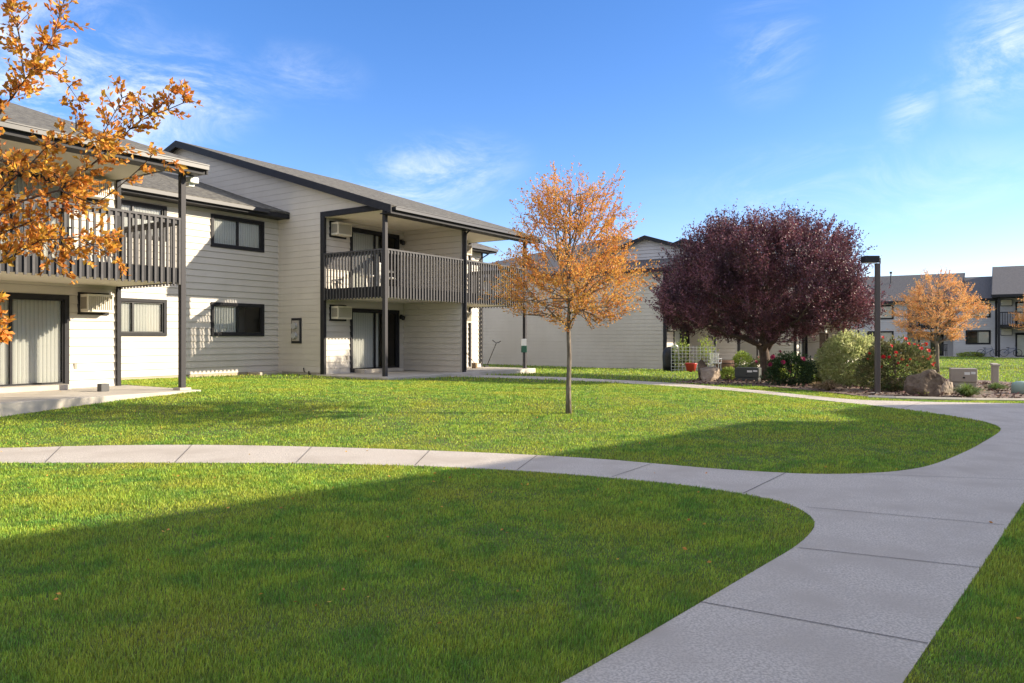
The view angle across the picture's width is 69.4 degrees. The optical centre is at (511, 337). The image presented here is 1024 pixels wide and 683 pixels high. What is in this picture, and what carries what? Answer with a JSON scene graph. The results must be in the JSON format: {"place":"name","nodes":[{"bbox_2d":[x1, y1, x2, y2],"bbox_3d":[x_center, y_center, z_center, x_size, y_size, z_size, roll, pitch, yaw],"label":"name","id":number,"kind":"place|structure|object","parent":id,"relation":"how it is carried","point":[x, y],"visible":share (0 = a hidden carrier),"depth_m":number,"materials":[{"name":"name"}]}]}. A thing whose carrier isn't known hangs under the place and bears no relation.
{"place":"outdoors","nodes":[
{"label":"outdoors","id":0,"kind":"place"},
{"bbox_2d":[47,226,70,258],"bbox_3d":[-9.880,-2.015,16.212,0.494,0.931,0.480,0,0,-28],"label":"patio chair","id":1,"kind":"object","parent":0,"point":[68,228],"visible":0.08,"depth_m":16.37,"materials":[{"name":"black metal"}]},
{"bbox_2d":[360,274,373,286],"bbox_3d":[-4.681,-1.787,23.854,0.560,0.477,0.560,0,0,34],"label":"side table","id":2,"kind":"object","parent":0,"point":[366,279],"visible":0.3,"depth_m":23.69,"materials":[{"name":"white plastic"}]},
{"bbox_2d":[0,355,1023,682],"bbox_3d":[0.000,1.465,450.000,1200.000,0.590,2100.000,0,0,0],"label":"ground","id":3,"kind":"structure","parent":0,"point":[446,582],"depth_m":5.96,"materials":[{"name":"green plant"}]},
{"bbox_2d":[0,0,203,343],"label":"amber tree","id":4,"kind":"object","parent":3,"relation":"on","point":[35,241],"visible":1,"depth_m":4.74,"materials":[{"name":"orange plant"}]},
{"bbox_2d":[0,102,540,416],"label":"apartment building","id":5,"kind":"structure","parent":3,"relation":"on","point":[236,264],"depth_m":23.22,"materials":[{"name":"wood"}]},
{"bbox_2d":[0,292,68,386],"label":"sliding door","id":6,"kind":"structure","parent":5,"relation":"in","point":[37,353],"depth_m":16.88,"materials":[{"name":"grey paint"}]},
{"bbox_2d":[1,168,68,257],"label":"sliding door","id":7,"kind":"structure","parent":5,"relation":"in","point":[19,185],"depth_m":16.81,"materials":[{"name":"grey paint"}]},
{"bbox_2d":[97,383,108,391],"bbox_3d":[-9.039,1.095,16.363,0.180,0.170,0.180,0,0,33],"label":"planter cube","id":8,"kind":"object","parent":5,"relation":"on","point":[103,387],"visible":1,"depth_m":16.30,"materials":[{"name":"grey concrete"}]},
{"bbox_2d":[121,298,166,335],"bbox_3d":[-11.071,-0.590,21.153,0.945,1.060,2.000,0,0,34],"label":"window","id":9,"kind":"structure","parent":5,"relation":"in","point":[136,314],"depth_m":21.30,"materials":[{"name":"white glass"}]},
{"bbox_2d":[121,199,166,240],"bbox_3d":[-11.071,-3.350,21.153,0.945,1.020,2.000,0,0,34],"label":"window","id":10,"kind":"structure","parent":5,"relation":"in","point":[135,206],"depth_m":21.22,"materials":[{"name":"white glass"}]},
{"bbox_2d":[210,302,263,335],"bbox_3d":[-9.167,-0.590,24.027,0.945,1.060,1.980,0,0,33],"label":"window","id":11,"kind":"structure","parent":5,"relation":"in","point":[227,319],"depth_m":23.70,"materials":[{"name":"black glass"}]},
{"bbox_2d":[210,214,263,252],"bbox_3d":[-9.167,-3.350,24.027,0.945,1.020,1.980,0,0,33],"label":"window","id":12,"kind":"structure","parent":5,"relation":"in","point":[234,235],"depth_m":23.79,"materials":[{"name":"glass"}]},
{"bbox_2d":[350,308,398,372],"bbox_3d":[-5.142,0.080,26.109,0.945,2.160,2.410,0,0,34],"label":"sliding door","id":13,"kind":"structure","parent":5,"relation":"in","point":[364,323],"depth_m":25.66,"materials":[{"name":"grey paint"}]},
{"bbox_2d":[350,227,398,287],"bbox_3d":[-5.142,-2.650,26.109,0.945,2.160,2.410,0,0,34],"label":"sliding door","id":14,"kind":"structure","parent":5,"relation":"in","point":[358,241],"depth_m":25.61,"materials":[{"name":"grey paint"}]},
{"bbox_2d":[467,354,476,367],"bbox_3d":[-1.898,0.496,29.027,1.149,1.349,0.260,0,0,34],"label":"broom","id":15,"kind":"object","parent":5,"relation":"on","point":[474,365],"visible":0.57,"depth_m":28.71,"materials":[{"name":"brown wood"}]},
{"bbox_2d":[484,340,500,366],"bbox_3d":[-0.812,0.627,30.159,0.712,1.118,0.193,0,0,-19],"label":"garden tool","id":16,"kind":"object","parent":5,"relation":"on","point":[491,354],"visible":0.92,"depth_m":30.11,"materials":[{"name":"black metal"}]},
{"bbox_2d":[521,339,526,367],"bbox_3d":[0.462,0.605,28.689,0.220,1.150,0.140,0,0,-5],"label":"bag dispenser","id":17,"kind":"object","parent":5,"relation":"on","point":[523,345],"visible":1,"depth_m":28.66,"materials":[{"name":"paint"}]},
{"bbox_2d":[1,384,1020,626],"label":"fallen leaves","id":18,"kind":"object","parent":3,"relation":"on","point":[685,548],"visible":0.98,"depth_m":8.00,"materials":[{"name":"orange plant"}]},
{"bbox_2d":[0,375,1023,682],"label":"walkway","id":19,"kind":"structure","parent":3,"relation":"on","point":[868,577],"depth_m":5.58,"materials":[{"name":"concrete"}]},
{"bbox_2d":[478,160,661,413],"bbox_3d":[1.159,-0.969,14.254,3.483,4.950,3.601,0,0,28],"label":"lawn tree","id":20,"kind":"object","parent":3,"relation":"on","point":[588,273],"visible":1,"depth_m":13.84,"materials":[{"name":"orange plant"}]},
{"bbox_2d":[483,235,759,369],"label":"apartment building","id":21,"kind":"structure","parent":3,"relation":"on","point":[644,338],"depth_m":41.95,"materials":[{"name":"wood"}]},
{"bbox_2d":[673,325,689,362],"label":"sliding door","id":22,"kind":"structure","parent":21,"relation":"in","point":[675,335],"depth_m":41.23,"materials":[{"name":"grey paint"}]},
{"bbox_2d":[682,328,686,359],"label":"sliding door","id":23,"kind":"structure","parent":21,"relation":"in","point":[683,332],"depth_m":44.09,"materials":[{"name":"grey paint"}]},
{"bbox_2d":[662,345,677,370],"bbox_3d":[7.839,0.980,36.600,0.788,1.300,0.800,0,0,34],"label":"covered grill","id":24,"kind":"object","parent":3,"relation":"on","point":[666,356],"visible":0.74,"depth_m":36.30,"materials":[{"name":"black plastic"}]},
{"bbox_2d":[685,363,696,371],"bbox_3d":[8.539,1.406,35.300,0.600,0.420,0.591,0,0,0],"label":"flower pot","id":25,"kind":"object","parent":3,"relation":"on","point":[690,367],"visible":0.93,"depth_m":35.10,"materials":[{"name":"red ceramic"}]},
{"bbox_2d":[671,346,715,370],"bbox_3d":[8.796,1.003,35.894,2.150,1.250,0.040,0,0,3],"label":"trellis","id":26,"kind":"object","parent":3,"relation":"on","point":[689,350],"visible":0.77,"depth_m":35.89,"materials":[{"name":"white plastic"}]},
{"bbox_2d":[672,333,695,370],"bbox_3d":[8.354,0.686,36.087,1.285,2.001,0.653,0,0,0],"label":"climbing plant","id":27,"kind":"object","parent":26,"relation":"attached to","point":[686,353],"visible":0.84,"depth_m":36.06,"materials":[{"name":"green plant"}]},
{"bbox_2d":[695,334,718,371],"bbox_3d":[9.479,0.716,36.087,1.276,2.006,0.628,0,0,0],"label":"climbing plant","id":28,"kind":"object","parent":26,"relation":"attached to","point":[703,358],"visible":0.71,"depth_m":36.07,"materials":[{"name":"green plant"}]},
{"bbox_2d":[709,353,721,369],"bbox_3d":[9.890,1.177,35.983,0.494,0.931,0.480,0,0,31],"label":"patio chair","id":29,"kind":"object","parent":3,"relation":"on","point":[718,363],"visible":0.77,"depth_m":35.79,"materials":[{"name":"white plastic"}]},
{"bbox_2d":[715,360,734,369],"bbox_3d":[10.650,1.388,37.000,0.967,0.550,0.967,0,0,0],"label":"barrel planter","id":30,"kind":"object","parent":3,"relation":"on","point":[727,363],"visible":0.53,"depth_m":36.62,"materials":[{"name":"brown wood"}]},
{"bbox_2d":[731,350,752,367],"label":"shrub","id":31,"kind":"object","parent":3,"relation":"on","point":[743,355],"visible":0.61,"depth_m":37.03,"materials":[{"name":"green plant"}]},
{"bbox_2d":[743,356,792,372],"bbox_3d":[10.901,1.188,31.483,2.078,0.913,1.263,0,0,0],"label":"rose bush","id":32,"kind":"object","parent":3,"relation":"on","point":[754,362],"visible":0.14,"depth_m":31.42,"materials":[{"name":"green plant"}]},
{"bbox_2d":[673,239,867,363],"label":"apartment building","id":33,"kind":"structure","parent":3,"relation":"on","point":[809,349],"depth_m":51.27,"materials":[{"name":"wood"}]},
{"bbox_2d":[799,333,807,356],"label":"sliding door","id":34,"kind":"structure","parent":33,"relation":"in","point":[801,347],"depth_m":51.48,"materials":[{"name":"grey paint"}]},
{"bbox_2d":[819,333,828,352],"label":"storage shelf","id":35,"kind":"object","parent":33,"relation":"on","point":[822,336],"visible":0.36,"depth_m":49.62,"materials":[{"name":"green metal"}]},
{"bbox_2d":[672,377,1023,397],"bbox_3d":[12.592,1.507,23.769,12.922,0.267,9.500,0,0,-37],"label":"mulch bed","id":36,"kind":"object","parent":3,"relation":"on","point":[991,392],"visible":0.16,"depth_m":20.90,"materials":[{"name":"brown wood"}]},
{"bbox_2d":[698,359,706,378],"bbox_3d":[6.461,1.201,24.959,0.400,0.963,0.440,0,0,0],"label":"boulder","id":37,"kind":"object","parent":36,"relation":"on","point":[701,363],"visible":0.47,"depth_m":24.89,"materials":[{"name":"stone"}]},
{"bbox_2d":[700,367,720,380],"bbox_3d":[6.565,1.305,24.395,0.713,0.718,0.735,0,0,0],"label":"boulder","id":38,"kind":"object","parent":36,"relation":"on","point":[710,373],"visible":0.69,"depth_m":24.19,"materials":[{"name":"stone"}]},
{"bbox_2d":[720,367,734,379],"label":"lime shrub","id":39,"kind":"object","parent":36,"relation":"on","point":[730,370],"visible":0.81,"depth_m":25.25,"materials":[{"name":"green plant"}]},
{"bbox_2d":[735,367,760,381],"bbox_3d":[7.818,1.233,24.519,0.780,0.510,0.475,0,0,29],"label":"utility cabinet","id":40,"kind":"object","parent":36,"relation":"on","point":[747,373],"visible":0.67,"depth_m":24.34,"materials":[{"name":"black metal"}]},
{"bbox_2d":[638,198,891,380],"bbox_3d":[8.338,-1.548,24.963,8.246,6.278,8.752,0,0,0],"label":"plum tree","id":41,"kind":"object","parent":36,"relation":"on","point":[819,273],"visible":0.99,"depth_m":23.27,"materials":[{"name":"purple plant"}]},
{"bbox_2d":[759,350,820,385],"bbox_3d":[8.495,0.930,22.593,1.625,1.152,1.298,0,0,-29],"label":"rose bush","id":42,"kind":"object","parent":36,"relation":"on","point":[775,364],"visible":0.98,"depth_m":22.36,"materials":[{"name":"green plant"}]},
{"bbox_2d":[805,381,820,387],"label":"dry grass tuft","id":43,"kind":"object","parent":36,"relation":"on","point":[815,384],"visible":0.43,"depth_m":21.26,"materials":[{"name":"beige plant"}]},
{"bbox_2d":[804,363,835,383],"bbox_3d":[9.721,1.086,23.381,1.154,0.884,1.055,0,0,38],"label":"lime shrub","id":44,"kind":"object","parent":36,"relation":"on","point":[817,379],"visible":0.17,"depth_m":23.11,"materials":[{"name":"green plant"}]},
{"bbox_2d":[814,379,844,390],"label":"dry grass tuft","id":45,"kind":"object","parent":36,"relation":"on","point":[828,385],"visible":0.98,"depth_m":20.16,"materials":[{"name":"beige plant"}]},
{"bbox_2d":[813,328,886,385],"bbox_3d":[10.473,0.619,22.849,2.173,1.852,1.934,0,0,31],"label":"pale shrub","id":46,"kind":"object","parent":36,"relation":"on","point":[840,349],"visible":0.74,"depth_m":22.49,"materials":[{"name":"green plant"}]},
{"bbox_2d":[861,256,882,393],"bbox_3d":[9.466,-0.323,19.409,0.520,3.650,0.280,0,0,0],"label":"lamp post","id":47,"kind":"object","parent":36,"relation":"on","point":[876,260],"visible":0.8,"depth_m":19.35,"materials":[{"name":"metal"}]},
{"bbox_2d":[853,334,937,390],"bbox_3d":[10.674,0.714,20.521,2.377,1.656,1.673,0,0,0],"label":"rose bush","id":48,"kind":"object","parent":36,"relation":"on","point":[898,351],"visible":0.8,"depth_m":20.25,"materials":[{"name":"green plant"}]},
{"bbox_2d":[904,369,944,396],"bbox_3d":[10.423,1.275,18.789,0.891,0.987,0.578,0,0,0],"label":"boulder","id":49,"kind":"object","parent":36,"relation":"on","point":[931,381],"visible":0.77,"depth_m":18.57,"materials":[{"name":"stone"}]},
{"bbox_2d":[940,381,952,394],"bbox_3d":[11.306,1.375,19.454,0.476,0.498,0.437,0,0,-28],"label":"boulder","id":50,"kind":"object","parent":36,"relation":"on","point":[946,386],"visible":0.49,"depth_m":19.27,"materials":[{"name":"stone"}]},
{"bbox_2d":[949,368,976,387],"bbox_3d":[13.780,1.248,22.609,0.700,0.650,0.475,0,0,26],"label":"utility cabinet","id":51,"kind":"object","parent":36,"relation":"on","point":[957,376],"visible":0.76,"depth_m":22.42,"materials":[{"name":"grey metal"}]},
{"bbox_2d":[944,382,987,396],"bbox_3d":[11.457,1.280,18.577,1.274,0.423,1.274,0,0,0],"label":"sedge tuft","id":52,"kind":"object","parent":36,"relation":"on","point":[967,390],"visible":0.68,"depth_m":18.50,"materials":[{"name":"green plant"}]},
{"bbox_2d":[990,363,999,383],"bbox_3d":[15.498,1.201,23.744,0.220,0.790,0.180,0,0,0],"label":"pedestal post","id":53,"kind":"object","parent":36,"relation":"on","point":[994,372],"visible":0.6,"depth_m":23.67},
{"bbox_2d":[984,382,1008,389],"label":"sedge tuft","id":54,"kind":"object","parent":36,"relation":"on","point":[995,385],"visible":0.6,"depth_m":21.50,"materials":[{"name":"green plant"}]},
{"bbox_2d":[1011,381,1023,393],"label":"irrigation dome","id":55,"kind":"structure","parent":36,"relation":"on","point":[1017,386],"depth_m":20.13,"materials":[{"name":"green plastic"}]},
{"bbox_2d":[851,266,1023,357],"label":"apartment building","id":56,"kind":"structure","parent":3,"relation":"on","point":[1001,290],"depth_m":70.50,"materials":[{"name":"grey paint"}]},
{"bbox_2d":[867,331,893,341],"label":"window","id":57,"kind":"structure","parent":56,"relation":"in","point":[889,334],"depth_m":73.99,"materials":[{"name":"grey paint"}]},
{"bbox_2d":[868,305,893,319],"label":"window","id":58,"kind":"structure","parent":56,"relation":"in","point":[887,307],"depth_m":73.98,"materials":[{"name":"white glass"}]},
{"bbox_2d":[918,335,943,355],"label":"sliding door","id":59,"kind":"structure","parent":56,"relation":"in","point":[930,345],"depth_m":73.65,"materials":[{"name":"grey paint"}]},
{"bbox_2d":[918,305,943,324],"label":"sliding door","id":60,"kind":"structure","parent":56,"relation":"in","point":[930,305],"depth_m":73.72,"materials":[{"name":"grey paint"}]},
{"bbox_2d":[939,344,947,355],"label":"patio chair","id":61,"kind":"object","parent":56,"relation":"on","point":[943,348],"visible":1,"depth_m":70.90,"materials":[{"name":"black metal"}]},
{"bbox_2d":[966,330,990,343],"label":"window","id":62,"kind":"structure","parent":56,"relation":"in","point":[972,336],"depth_m":69.64,"materials":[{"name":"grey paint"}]},
{"bbox_2d":[967,303,990,317],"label":"window","id":63,"kind":"structure","parent":56,"relation":"in","point":[988,315],"depth_m":69.37,"materials":[{"name":"glass"}]},
{"bbox_2d":[976,346,997,356],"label":"bicycle","id":64,"kind":"object","parent":56,"relation":"on","point":[987,352],"visible":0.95,"depth_m":68.67,"materials":[{"name":"black metal"}]},
{"bbox_2d":[1000,346,1021,356],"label":"bicycle","id":65,"kind":"object","parent":56,"relation":"on","point":[1010,352],"visible":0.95,"depth_m":67.70,"materials":[{"name":"black metal"}]},
{"bbox_2d":[1015,333,1023,356],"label":"sliding door","id":66,"kind":"structure","parent":56,"relation":"in","point":[1019,337],"depth_m":67.86,"materials":[{"name":"grey paint"}]},
{"bbox_2d":[1015,302,1023,323],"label":"sliding door","id":67,"kind":"structure","parent":56,"relation":"in","point":[1017,304],"depth_m":67.86,"materials":[{"name":"grey paint"}]},
{"bbox_2d":[886,266,993,372],"bbox_3d":[21.077,-0.882,36.127,4.869,5.391,4.722,0,0,0],"label":"golden tree","id":68,"kind":"object","parent":3,"relation":"on","point":[936,321],"visible":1,"depth_m":35.87,"materials":[{"name":"orange plant"}]},
{"bbox_2d":[868,395,1023,400],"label":"bed kerb","id":69,"kind":"structure","parent":3,"relation":"on","point":[944,398],"depth_m":17.71,"materials":[{"name":"concrete"}]},
{"bbox_2d":[956,351,983,356],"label":"plants","id":70,"kind":"object","parent":3,"relation":"on","point":[967,354],"visible":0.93,"depth_m":69.36,"materials":[{"name":"green plant"}]},
{"bbox_2d":[1008,295,1023,330],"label":"golden tree","id":71,"kind":"object","parent":3,"relation":"on","point":[1016,317],"visible":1,"depth_m":43.55,"materials":[{"name":"orange plant"}]},
{"bbox_2d":[0,0,1023,276],"label":"sky","id":72,"kind":"structure","parent":0,"point":[902,120],"materials":[{"name":"blue"}]}
]}

